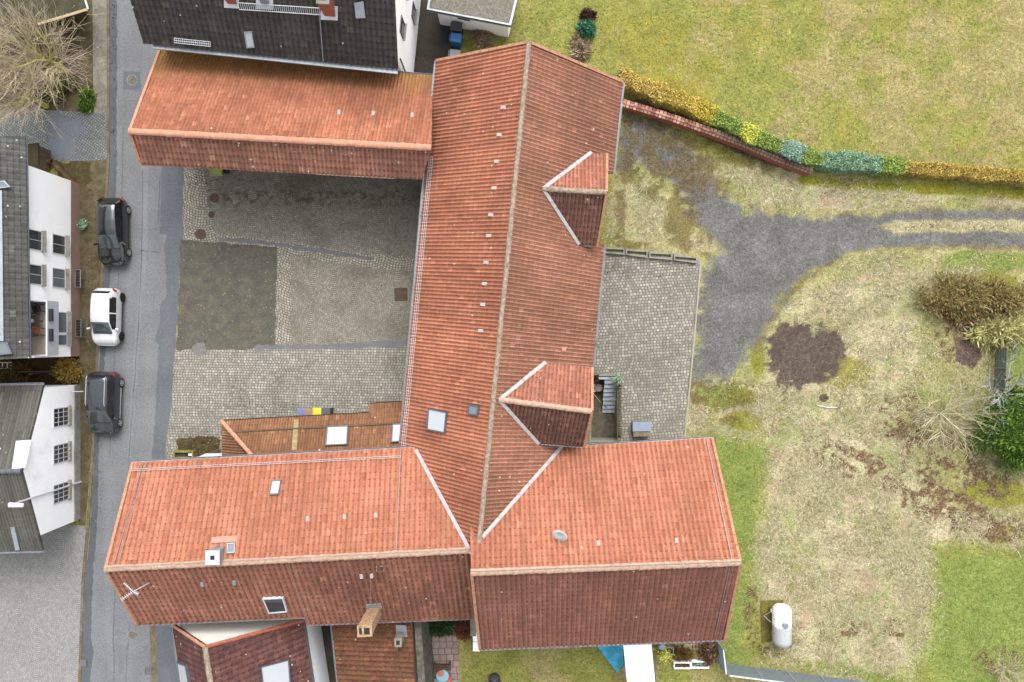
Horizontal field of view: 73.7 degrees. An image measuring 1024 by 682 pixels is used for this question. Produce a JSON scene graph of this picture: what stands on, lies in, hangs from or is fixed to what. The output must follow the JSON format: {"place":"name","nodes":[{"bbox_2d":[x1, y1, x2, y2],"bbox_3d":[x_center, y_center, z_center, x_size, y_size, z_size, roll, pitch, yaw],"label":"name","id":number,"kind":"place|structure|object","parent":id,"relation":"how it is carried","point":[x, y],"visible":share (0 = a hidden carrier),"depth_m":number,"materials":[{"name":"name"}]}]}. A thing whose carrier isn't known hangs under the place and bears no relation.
{"place":"outdoors","nodes":[
{"label":"outdoors","id":0,"kind":"place"},
{"bbox_2d":[0,18,78,110],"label":"muddy yard","id":1,"kind":"structure","parent":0,"point":[60,105],"depth_m":44.97,"materials":[{"name":"soil"}]},
{"bbox_2d":[0,8,28,79],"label":"bare tree","id":2,"kind":"object","parent":1,"relation":"on","point":[4,52],"visible":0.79,"depth_m":41.56,"materials":[{"name":"brown plant"}]},
{"bbox_2d":[0,27,62,137],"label":"bare tree","id":3,"kind":"object","parent":1,"relation":"on","point":[22,95],"visible":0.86,"depth_m":42.01,"materials":[{"name":"brown plant"}]},
{"bbox_2d":[0,0,88,24],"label":"mossy shed","id":4,"kind":"structure","parent":1,"relation":"on","point":[71,9],"depth_m":42.88,"materials":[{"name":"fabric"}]},
{"bbox_2d":[21,63,79,104],"bbox_3d":[-30.254,-16.837,44.557,3.562,0.996,2.798,23,90,0],"label":"ivy patch","id":5,"kind":"object","parent":1,"relation":"on","point":[64,84],"visible":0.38,"depth_m":44.64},
{"bbox_2d":[0,0,103,121],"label":"bare tree","id":6,"kind":"object","parent":1,"relation":"on","point":[54,63],"visible":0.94,"depth_m":41.67,"materials":[{"name":"brown plant"}]},
{"bbox_2d":[76,86,97,114],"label":"bush","id":7,"kind":"object","parent":1,"relation":"on","point":[83,105],"visible":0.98,"depth_m":44.77,"materials":[{"name":"green plant"}]},
{"bbox_2d":[0,382,79,553],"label":"gabled house","id":8,"kind":"structure","parent":0,"point":[39,437],"depth_m":41.30,"materials":[{"name":"paint"}]},
{"bbox_2d":[53,405,71,427],"bbox_3d":[-28.396,4.792,43.130,0.205,1.510,1.300,0,90,0],"label":"window","id":9,"kind":"structure","parent":8,"relation":"in","point":[62,416],"depth_m":43.25,"materials":[{"name":"white plastic"}]},
{"bbox_2d":[53,441,71,464],"bbox_3d":[-28.393,7.087,43.130,0.209,1.510,1.300,0,90,0],"label":"window","id":10,"kind":"structure","parent":8,"relation":"in","point":[62,452],"depth_m":43.25,"materials":[{"name":"white plastic"}]},
{"bbox_2d":[53,480,71,504],"bbox_3d":[-28.394,9.568,43.130,0.207,1.510,1.300,0,90,0],"label":"window","id":11,"kind":"structure","parent":8,"relation":"in","point":[64,494],"depth_m":43.25,"materials":[{"name":"white plastic"}]},
{"bbox_2d":[0,525,85,681],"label":"cobbled plaza","id":12,"kind":"structure","parent":0,"point":[40,598],"depth_m":44.97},
{"bbox_2d":[0,109,106,160],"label":"cobbled yard","id":13,"kind":"structure","parent":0,"point":[90,143],"depth_m":44.96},
{"bbox_2d":[46,110,67,137],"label":"puddle","id":14,"kind":"object","parent":13,"relation":"on","point":[60,120],"visible":0.99,"depth_m":44.96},
{"bbox_2d":[49,135,76,160],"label":"puddle","id":15,"kind":"object","parent":13,"relation":"on","point":[62,147],"visible":1,"depth_m":44.96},
{"bbox_2d":[64,117,84,137],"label":"puddle","id":16,"kind":"object","parent":13,"relation":"on","point":[73,127],"visible":1,"depth_m":44.96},
{"bbox_2d":[64,0,106,524],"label":"grass verge","id":17,"kind":"structure","parent":0,"point":[91,273],"depth_m":44.97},
{"bbox_2d":[8,481,81,506],"bbox_3d":[-28.056,9.281,41.750,0.900,6.500,0.280,0,90,0],"label":"street lamp","id":18,"kind":"object","parent":17,"relation":"on","point":[15,504],"visible":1,"depth_m":40.35,"materials":[{"name":"white metal"}]},
{"bbox_2d":[92,0,106,113],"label":"pavement","id":19,"kind":"structure","parent":0,"point":[100,54],"depth_m":44.97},
{"bbox_2d":[83,0,166,681],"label":"road","id":20,"kind":"structure","parent":0,"point":[135,53],"depth_m":44.99,"materials":[{"name":"asphalt"}]},
{"bbox_2d":[81,0,116,681],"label":"gutter channel","id":21,"kind":"object","parent":20,"relation":"on","point":[87,650],"visible":0.76,"depth_m":44.99,"materials":[{"name":"concrete"}]},
{"bbox_2d":[84,371,124,434],"bbox_3d":[-26.450,4.052,44.097,2.139,1.753,4.105,2,90,0],"label":"parked car","id":22,"kind":"object","parent":20,"relation":"on","point":[103,398],"visible":1,"depth_m":43.73,"materials":[{"name":"grey paint"}]},
{"bbox_2d":[87,288,125,345],"bbox_3d":[-26.330,-1.557,44.217,2.058,1.513,3.726,2,90,0],"label":"parked car","id":23,"kind":"object","parent":20,"relation":"on","point":[106,304],"visible":1,"depth_m":43.87,"materials":[{"name":"white paint"}]},
{"bbox_2d":[93,198,131,265],"bbox_3d":[-25.930,-7.098,44.232,2.118,1.482,4.384,-1,90,0],"label":"parked car","id":24,"kind":"object","parent":20,"relation":"on","point":[112,223],"visible":1,"depth_m":43.92,"materials":[{"name":"black paint"}]},
{"bbox_2d":[123,71,140,89],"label":"road repair","id":25,"kind":"structure","parent":20,"relation":"on","point":[136,86],"depth_m":44.99,"materials":[{"name":"concrete"}]},
{"bbox_2d":[127,166,148,457],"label":"road repair","id":26,"kind":"structure","parent":20,"relation":"on","point":[145,226],"depth_m":44.99,"materials":[{"name":"asphalt"}]},
{"bbox_2d":[128,170,142,460],"bbox_3d":[-24.692,-1.610,44.988,0.313,0.002,19.293,3,90,0],"label":"road crack","id":27,"kind":"object","parent":26,"relation":"on","point":[138,309],"visible":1,"depth_m":44.99,"materials":[{"name":"asphalt"}]},
{"bbox_2d":[150,625,157,681],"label":"gutter stones","id":28,"kind":"object","parent":20,"relation":"on","point":[153,662],"visible":0.94,"depth_m":44.98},
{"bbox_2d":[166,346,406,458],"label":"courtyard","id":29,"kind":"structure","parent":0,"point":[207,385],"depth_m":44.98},
{"bbox_2d":[176,435,220,456],"bbox_3d":[-20.672,6.975,44.977,2.953,0.002,1.528,0,90,0],"label":"flower bed","id":30,"kind":"object","parent":29,"relation":"on","point":[210,442],"visible":0.72,"depth_m":44.98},
{"bbox_2d":[173,450,196,457],"bbox_3d":[-21.445,7.418,44.750,1.320,0.500,0.480,0,90,0],"label":"stone trough","id":31,"kind":"object","parent":30,"relation":"on","point":[183,453],"visible":0.93,"depth_m":44.68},
{"bbox_2d":[220,401,401,455],"bbox_3d":[-12.193,5.552,42.824,11.993,4.352,3.629,0,90,0],"label":"lean to","id":32,"kind":"object","parent":29,"relation":"on","point":[377,425],"visible":0.74,"depth_m":41.89,"materials":[{"name":"tile"}]},
{"bbox_2d":[165,167,425,458],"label":"courtyard","id":33,"kind":"structure","parent":0,"point":[333,288],"depth_m":44.99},
{"bbox_2d":[176,240,277,350],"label":"moss covered slab","id":34,"kind":"structure","parent":33,"relation":"on","point":[247,278],"depth_m":44.98,"materials":[{"name":"concrete"}]},
{"bbox_2d":[192,342,205,355],"bbox_3d":[-20.591,0.545,44.974,0.903,0.003,0.907,-25,90,0],"label":"grey patch","id":35,"kind":"object","parent":34,"relation":"on","point":[198,349],"visible":1,"depth_m":44.97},
{"bbox_2d":[182,168,291,344],"bbox_3d":[-17.633,-5.837,44.985,5.040,0.002,13.475,-40,90,0],"label":"courtyard edge","id":36,"kind":"object","parent":33,"relation":"on","point":[195,216],"visible":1,"depth_m":44.98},
{"bbox_2d":[209,232,414,271],"bbox_3d":[-12.804,-5.781,44.982,14.567,0.002,1.098,7,90,0],"label":"courtyard edge","id":37,"kind":"object","parent":33,"relation":"on","point":[391,262],"visible":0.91,"depth_m":44.98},
{"bbox_2d":[219,238,372,259],"bbox_3d":[-14.226,-6.141,44.977,10.254,0.002,0.424,8,90,0],"label":"repair strip","id":38,"kind":"object","parent":37,"relation":"on","point":[311,249],"visible":1,"depth_m":44.98,"materials":[{"name":"concrete"}]},
{"bbox_2d":[261,340,407,349],"bbox_3d":[-11.739,0.328,44.977,9.861,0.002,0.541,-2,90,0],"label":"repair strip","id":39,"kind":"object","parent":33,"relation":"on","point":[387,343],"visible":0.98,"depth_m":44.98,"materials":[{"name":"concrete"}]},
{"bbox_2d":[393,287,408,301],"bbox_3d":[-7.312,-3.059,44.962,1.040,0.025,1.040,0,90,0],"label":"manhole cover","id":40,"kind":"object","parent":33,"relation":"on","point":[400,294],"visible":1,"depth_m":44.95,"materials":[{"name":"metal"}]},
{"bbox_2d":[432,620,459,681],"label":"slab terrace","id":41,"kind":"structure","parent":0,"point":[445,650],"depth_m":44.99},
{"bbox_2d":[429,621,455,637],"bbox_3d":[-4.733,18.681,44.490,2.318,1.137,1.447,13,90,0],"label":"dark planting","id":42,"kind":"object","parent":41,"relation":"on","point":[439,629],"visible":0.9,"depth_m":44.28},
{"bbox_2d":[48,0,1023,681],"bbox_3d":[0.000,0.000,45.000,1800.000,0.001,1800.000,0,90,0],"label":"ground","id":43,"kind":"structure","parent":0,"point":[760,270],"depth_m":45.00,"materials":[{"name":"plant"}]},
{"bbox_2d":[28,143,50,171],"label":"wood store","id":44,"kind":"structure","parent":43,"relation":"on","point":[38,155],"depth_m":43.62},
{"bbox_2d":[0,135,79,358],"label":"white house","id":45,"kind":"structure","parent":43,"relation":"on","point":[39,240],"depth_m":40.83,"materials":[{"name":"paint"}]},
{"bbox_2d":[29,229,46,252],"bbox_3d":[-28.367,-6.027,40.780,0.262,1.260,1.320,0,90,0],"label":"window","id":46,"kind":"structure","parent":45,"relation":"in","point":[38,239],"depth_m":41.06,"materials":[{"name":"glass"}]},
{"bbox_2d":[30,264,46,286],"bbox_3d":[-28.367,-3.965,40.780,0.262,1.260,1.320,0,90,0],"label":"window","id":47,"kind":"structure","parent":45,"relation":"in","point":[38,273],"depth_m":41.06,"materials":[{"name":"white plastic"}]},
{"bbox_2d":[52,233,69,256],"bbox_3d":[-28.367,-6.052,42.930,0.262,1.310,1.340,0,90,0],"label":"window","id":48,"kind":"structure","parent":45,"relation":"in","point":[60,244],"depth_m":43.15,"materials":[{"name":"glass"}]},
{"bbox_2d":[52,267,69,289],"bbox_3d":[-28.367,-3.946,42.930,0.262,1.310,1.340,0,90,0],"label":"window","id":49,"kind":"structure","parent":45,"relation":"in","point":[60,277],"depth_m":43.16,"materials":[{"name":"white plastic"}]},
{"bbox_2d":[59,311,71,333],"bbox_3d":[-28.347,-1.173,43.080,0.302,1.360,1.454,0,90,0],"label":"window","id":50,"kind":"structure","parent":45,"relation":"in","point":[65,318],"depth_m":43.54,"materials":[{"name":"glass"}]},
{"bbox_2d":[59,334,71,345],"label":"window","id":51,"kind":"structure","parent":45,"relation":"in","point":[63,339],"depth_m":43.54,"materials":[{"name":"white plastic"}]},
{"bbox_2d":[0,356,79,384],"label":"bed soil","id":52,"kind":"structure","parent":43,"relation":"on","point":[44,364],"depth_m":44.96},
{"bbox_2d":[0,359,35,382],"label":"wild bed","id":53,"kind":"object","parent":52,"relation":"on","point":[5,376],"visible":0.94,"depth_m":44.33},
{"bbox_2d":[51,356,84,384],"bbox_3d":[-29.044,1.970,44.454,2.089,1.214,2.065,34,90,0],"label":"wild bed","id":54,"kind":"object","parent":52,"relation":"on","point":[67,370],"visible":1,"depth_m":44.44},
{"bbox_2d":[46,159,77,182],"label":"garden wall","id":55,"kind":"structure","parent":43,"relation":"on","point":[60,168],"depth_m":44.50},
{"bbox_2d":[57,160,90,185],"bbox_3d":[-28.828,-11.044,44.964,2.250,0.002,1.698,0,90,0],"label":"flower bed","id":56,"kind":"object","parent":43,"relation":"on","point":[78,172],"visible":0.77,"depth_m":44.96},
{"bbox_2d":[78,0,109,681],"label":"kerb","id":57,"kind":"structure","parent":43,"relation":"on","point":[97,353],"depth_m":44.96,"materials":[{"name":"stone"}]},
{"bbox_2d":[155,625,178,681],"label":"footway","id":58,"kind":"structure","parent":43,"relation":"on","point":[166,666],"depth_m":44.99,"materials":[{"name":"concrete"}]},
{"bbox_2d":[152,166,183,458],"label":"footway","id":59,"kind":"structure","parent":43,"relation":"on","point":[171,206],"depth_m":44.99,"materials":[{"name":"concrete"}]},
{"bbox_2d":[170,619,328,681],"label":"brown roofed house","id":60,"kind":"structure","parent":43,"relation":"on","point":[289,650],"depth_m":40.17,"materials":[{"name":"red tile"}]},
{"bbox_2d":[130,0,420,74],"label":"dark roofed house","id":61,"kind":"structure","parent":43,"relation":"on","point":[378,36],"depth_m":38.44,"materials":[{"name":"tile"}]},
{"bbox_2d":[128,50,432,179],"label":"shed wing","id":62,"kind":"structure","parent":43,"relation":"on","point":[193,110],"depth_m":39.01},
{"bbox_2d":[104,446,473,636],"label":"house wing","id":63,"kind":"structure","parent":43,"relation":"on","point":[367,540],"depth_m":37.68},
{"bbox_2d":[321,625,335,681],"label":"side alley","id":64,"kind":"structure","parent":43,"relation":"on","point":[326,634],"depth_m":45.00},
{"bbox_2d":[330,621,434,681],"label":"red roofed garage","id":65,"kind":"structure","parent":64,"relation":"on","point":[395,652],"depth_m":41.45,"materials":[{"name":"tile"}]},
{"bbox_2d":[87,4,709,633],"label":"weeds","id":66,"kind":"object","parent":43,"relation":"on","point":[381,274],"visible":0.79,"depth_m":44.95,"materials":[{"name":"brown plant"}]},
{"bbox_2d":[414,0,462,73],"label":"back yard","id":67,"kind":"structure","parent":43,"relation":"on","point":[434,43],"depth_m":44.99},
{"bbox_2d":[449,32,461,47],"bbox_3d":[-3.645,-19.550,44.454,0.788,1.092,0.600,8,90,0],"label":"wheelie bin","id":68,"kind":"object","parent":67,"relation":"on","point":[455,39],"visible":1,"depth_m":43.94,"materials":[{"name":"blue plastic"}]},
{"bbox_2d":[449,620,471,641],"bbox_3d":[-3.203,18.935,44.517,1.948,1.073,1.632,0,90,0],"label":"brown planting","id":69,"kind":"object","parent":43,"relation":"on","point":[462,630],"visible":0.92,"depth_m":44.48,"materials":[{"name":"red plant"}]},
{"bbox_2d":[427,0,517,36],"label":"flat roofed garage","id":70,"kind":"structure","parent":43,"relation":"on","point":[494,16],"depth_m":42.18,"materials":[{"name":"concrete"}]},
{"bbox_2d":[470,29,498,49],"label":"dried perennials","id":71,"kind":"object","parent":43,"relation":"on","point":[483,37],"visible":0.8,"depth_m":44.77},
{"bbox_2d":[399,40,624,553],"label":"barn","id":72,"kind":"structure","parent":43,"relation":"on","point":[497,405],"depth_m":37.50,"materials":[{"name":"tile"}]},
{"bbox_2d":[567,31,592,61],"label":"dried perennials","id":73,"kind":"object","parent":43,"relation":"on","point":[580,46],"visible":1,"depth_m":44.71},
{"bbox_2d":[574,18,596,38],"bbox_3d":[4.809,-20.411,44.493,1.618,1.107,1.472,0,90,0],"label":"dwarf pine","id":74,"kind":"object","parent":43,"relation":"on","point":[586,28],"visible":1,"depth_m":44.42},
{"bbox_2d":[579,6,598,19],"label":"dark shrub","id":75,"kind":"object","parent":43,"relation":"on","point":[586,13],"visible":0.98,"depth_m":44.56,"materials":[{"name":"brown plant"}]},
{"bbox_2d":[589,374,619,441],"bbox_3d":[6.092,4.420,45.650,2.018,1.400,4.479,0,90,0],"label":"basement stairwell","id":76,"kind":"object","parent":43,"relation":"in","point":[603,426],"visible":0.75,"depth_m":46.25,"materials":[{"name":"concrete"}]},
{"bbox_2d":[618,384,621,438],"bbox_3d":[7.031,4.570,44.500,0.090,1.000,3.465,0,90,0],"label":"lattice railing","id":77,"kind":"object","parent":76,"relation":"on","point":[619,411],"visible":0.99,"depth_m":44.05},
{"bbox_2d":[470,436,741,650],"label":"barn wing","id":78,"kind":"structure","parent":43,"relation":"on","point":[647,551],"depth_m":36.76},
{"bbox_2d":[623,644,655,681],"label":"awning","id":79,"kind":"structure","parent":78,"relation":"attached to","point":[639,664],"depth_m":42.82,"materials":[{"name":"fabric"}]},
{"bbox_2d":[597,645,623,672],"bbox_3d":[6.476,20.583,43.873,1.835,2.194,2.740,-17,90,0],"label":"tarpaulin","id":80,"kind":"object","parent":79,"relation":"hanging from","point":[613,655],"visible":0.81,"depth_m":44.41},
{"bbox_2d":[605,247,696,263],"bbox_3d":[9.143,-5.668,44.890,6.129,0.220,0.488,6,90,0],"label":"terrace edging","id":81,"kind":"object","parent":43,"relation":"on","point":[625,250],"visible":0.94,"depth_m":44.78,"materials":[{"name":"concrete"}]},
{"bbox_2d":[616,67,701,117],"bbox_3d":[9.390,-16.051,44.290,5.768,1.430,1.520,21,90,0],"label":"hedge","id":82,"kind":"object","parent":43,"relation":"on","point":[653,92],"visible":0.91,"depth_m":43.83,"materials":[{"name":"yellow plant"}]},
{"bbox_2d":[673,660,690,668],"bbox_3d":[11.162,21.270,44.850,1.090,0.300,0.422,0,90,0],"label":"cold frame","id":83,"kind":"object","parent":43,"relation":"on","point":[684,664],"visible":1,"depth_m":44.81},
{"bbox_2d":[668,645,696,661],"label":"dead shrub","id":84,"kind":"object","parent":43,"relation":"on","point":[680,653],"visible":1,"depth_m":44.72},
{"bbox_2d":[664,88,720,128],"bbox_3d":[11.671,-15.169,44.294,3.560,1.412,1.411,25,90,0],"label":"hedge","id":85,"kind":"object","parent":43,"relation":"on","point":[703,112],"visible":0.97,"depth_m":43.90,"materials":[{"name":"yellow plant"}]},
{"bbox_2d":[684,261,700,437],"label":"step kerb","id":86,"kind":"structure","parent":43,"relation":"on","point":[693,350],"depth_m":44.95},
{"bbox_2d":[690,659,708,668],"bbox_3d":[12.322,21.217,44.850,1.160,0.300,0.457,0,90,0],"label":"cold frame","id":87,"kind":"object","parent":43,"relation":"on","point":[697,664],"visible":0.98,"depth_m":44.80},
{"bbox_2d":[695,641,721,666],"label":"dead shrub","id":88,"kind":"object","parent":43,"relation":"on","point":[708,654],"visible":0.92,"depth_m":44.52,"materials":[{"name":"brown plant"}]},
{"bbox_2d":[622,99,813,175],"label":"brick wall","id":89,"kind":"structure","parent":43,"relation":"on","point":[721,137],"depth_m":44.13,"materials":[{"name":"brick"}]},
{"bbox_2d":[716,642,726,674],"bbox_3d":[13.482,20.338,44.120,0.100,1.800,1.622,-7,90,0],"label":"metal fence","id":90,"kind":"object","parent":43,"relation":"on","point":[721,661],"visible":0.88,"depth_m":43.80,"materials":[{"name":"metal"}]},
{"bbox_2d":[706,106,750,138],"bbox_3d":[13.989,-14.053,44.324,2.834,1.370,1.316,27,90,0],"label":"hedge","id":91,"kind":"object","parent":43,"relation":"on","point":[727,123],"visible":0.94,"depth_m":43.85,"materials":[{"name":"green plant"}]},
{"bbox_2d":[465,0,1023,681],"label":"green grass","id":92,"kind":"structure","parent":43,"relation":"on","point":[725,444],"depth_m":44.98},
{"bbox_2d":[736,121,761,145],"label":"hedge","id":93,"kind":"object","parent":43,"relation":"on","point":[748,134],"visible":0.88,"depth_m":43.82,"materials":[{"name":"yellow plant"}]},
{"bbox_2d":[748,126,787,155],"bbox_3d":[16.495,-12.835,44.353,2.709,1.304,1.314,24,90,0],"label":"hedge","id":94,"kind":"object","parent":43,"relation":"on","point":[765,140],"visible":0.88,"depth_m":43.90,"materials":[{"name":"green plant"}]},
{"bbox_2d":[760,600,782,641],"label":"tank slab","id":95,"kind":"structure","parent":43,"relation":"on","point":[766,624],"depth_m":44.94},
{"bbox_2d":[765,603,791,647],"bbox_3d":[17.291,18.422,44.255,1.563,1.490,2.720,0,90,0],"label":"gas tank","id":96,"kind":"object","parent":95,"relation":"on","point":[781,631],"visible":1,"depth_m":43.76,"materials":[{"name":"metal"}]},
{"bbox_2d":[776,139,806,162],"bbox_3d":[18.035,-12.258,44.276,1.779,1.447,1.403,17,90,0],"label":"hedge","id":97,"kind":"object","parent":43,"relation":"on","point":[793,152],"visible":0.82,"depth_m":43.78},
{"bbox_2d":[726,664,865,681],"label":"metal fence","id":98,"kind":"object","parent":43,"relation":"on","point":[767,675],"visible":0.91,"depth_m":44.23,"materials":[{"name":"metal"}]},
{"bbox_2d":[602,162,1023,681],"bbox_3d":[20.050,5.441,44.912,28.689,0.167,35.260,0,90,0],"label":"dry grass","id":99,"kind":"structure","parent":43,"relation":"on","point":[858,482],"depth_m":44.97,"materials":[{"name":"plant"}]},
{"bbox_2d":[798,145,828,167],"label":"hedge","id":100,"kind":"object","parent":43,"relation":"on","point":[812,156],"visible":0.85,"depth_m":43.92,"materials":[{"name":"green plant"}]},
{"bbox_2d":[658,148,1022,675],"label":"leaf litter","id":101,"kind":"object","parent":43,"relation":"on","point":[919,491],"visible":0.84,"depth_m":44.99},
{"bbox_2d":[814,149,883,175],"bbox_3d":[21.875,-11.580,44.351,4.286,1.319,1.558,0,90,0],"label":"hedge","id":102,"kind":"object","parent":43,"relation":"on","point":[857,162],"visible":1,"depth_m":43.93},
{"bbox_2d":[872,155,908,177],"bbox_3d":[24.435,-11.359,44.365,2.096,1.270,1.370,0,90,0],"label":"hedge","id":103,"kind":"object","parent":43,"relation":"on","point":[892,166],"visible":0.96,"depth_m":43.97,"materials":[{"name":"green plant"}]},
{"bbox_2d":[901,377,1008,462],"bbox_3d":[28.543,4.910,43.287,7.516,3.462,5.960,0,90,0],"label":"bare shrub","id":104,"kind":"object","parent":43,"relation":"on","point":[945,410],"visible":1,"depth_m":43.81,"materials":[{"name":"beige plant"}]},
{"bbox_2d":[906,264,1006,325],"bbox_3d":[29.152,-2.859,44.113,6.640,1.981,4.317,0,90,0],"label":"spreading conifer","id":105,"kind":"object","parent":43,"relation":"on","point":[958,302],"visible":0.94,"depth_m":44.12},
{"bbox_2d":[899,159,1023,186],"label":"hedge","id":106,"kind":"object","parent":43,"relation":"on","point":[932,170],"visible":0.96,"depth_m":44.15,"materials":[{"name":"yellow plant"}]},
{"bbox_2d":[960,392,1023,478],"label":"evergreen shrub","id":107,"kind":"object","parent":43,"relation":"on","point":[1011,445],"visible":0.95,"depth_m":43.48,"materials":[{"name":"green plant"}]},
{"bbox_2d":[963,308,1023,353],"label":"straw shrub","id":108,"kind":"object","parent":43,"relation":"on","point":[1007,331],"visible":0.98,"depth_m":44.28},
{"bbox_2d":[974,273,1023,318],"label":"spreading conifer","id":109,"kind":"object","parent":43,"relation":"on","point":[1011,300],"visible":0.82,"depth_m":43.88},
{"bbox_2d":[975,339,1023,436],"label":"bare shrub","id":110,"kind":"object","parent":43,"relation":"on","point":[1003,392],"visible":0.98,"depth_m":43.47,"materials":[{"name":"grey plant"}]},
{"bbox_2d":[993,347,1007,389],"bbox_3d":[31.748,1.758,44.400,0.104,1.200,2.778,2,90,0],"label":"bench","id":111,"kind":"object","parent":43,"relation":"on","point":[1000,365],"depth_m":44.31,"materials":[{"name":"wood"}]},
{"bbox_2d":[980,653,1023,681],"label":"bare shrub","id":112,"kind":"object","parent":43,"relation":"on","point":[1005,668],"visible":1,"depth_m":44.36,"materials":[{"name":"beige plant"}]},
{"bbox_2d":[996,379,1023,405],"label":"evergreen shrub","id":113,"kind":"object","parent":43,"relation":"on","point":[1014,390],"visible":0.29,"depth_m":44.25,"materials":[{"name":"green plant"}]},
{"bbox_2d":[594,251,699,441],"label":"terrace","id":114,"kind":"structure","parent":0,"point":[645,335],"depth_m":44.99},
{"bbox_2d":[632,421,650,436],"bbox_3d":[8.438,5.723,44.655,1.211,0.690,0.985,0,90,0],"label":"storage box","id":115,"kind":"object","parent":114,"relation":"on","point":[641,428],"visible":1,"depth_m":44.31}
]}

